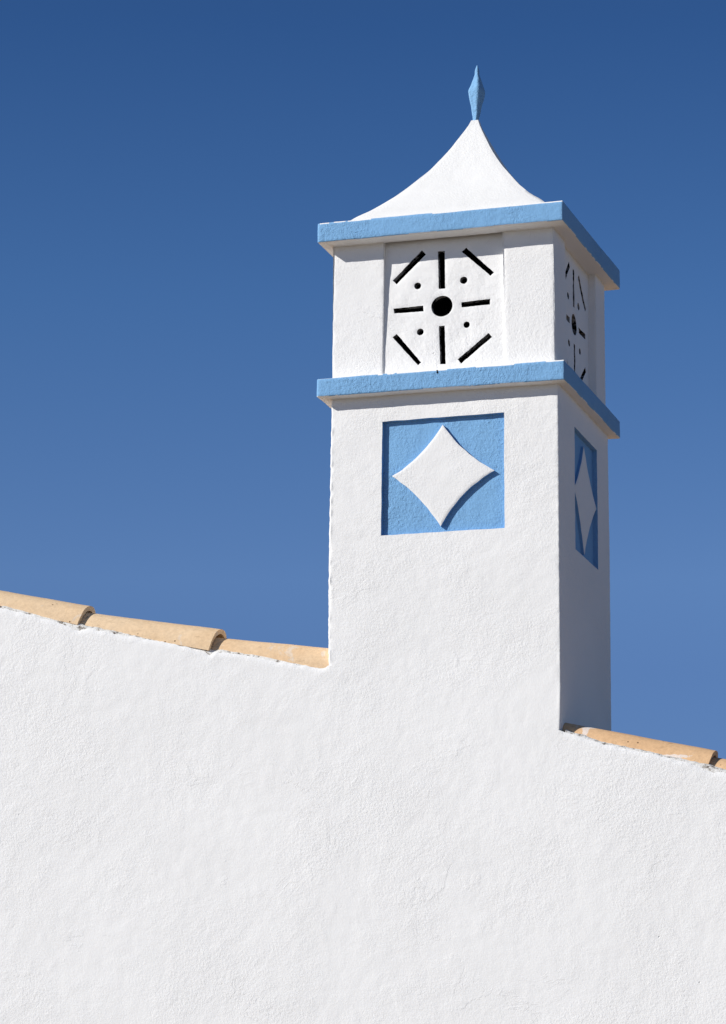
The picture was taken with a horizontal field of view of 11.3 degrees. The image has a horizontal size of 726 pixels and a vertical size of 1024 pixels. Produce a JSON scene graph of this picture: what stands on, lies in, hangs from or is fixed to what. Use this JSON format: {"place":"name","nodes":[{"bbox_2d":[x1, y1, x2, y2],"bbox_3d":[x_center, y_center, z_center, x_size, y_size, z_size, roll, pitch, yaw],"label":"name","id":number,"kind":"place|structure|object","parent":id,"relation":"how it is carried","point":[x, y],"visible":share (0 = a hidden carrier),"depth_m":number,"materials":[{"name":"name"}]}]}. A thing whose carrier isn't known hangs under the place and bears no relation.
{"place":"outdoors","nodes":[
{"label":"outdoors","id":0,"kind":"place"},
{"bbox_2d":[0,590,725,1023],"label":"house","id":1,"kind":"structure","parent":0,"point":[198,824],"depth_m":11.45,"materials":[{"name":"white paint"}]},
{"bbox_2d":[317,65,619,730],"bbox_3d":[0.357,-0.358,12.016,0.822,2.332,0.811,-4,-14,16],"label":"chimney","id":2,"kind":"object","parent":1,"relation":"on","point":[475,420],"visible":1,"depth_m":11.66,"materials":[{"name":"paint"}]},
{"bbox_2d":[0,0,725,758],"label":"sky","id":3,"kind":"structure","parent":0,"point":[170,170],"materials":[{"name":"blue"}]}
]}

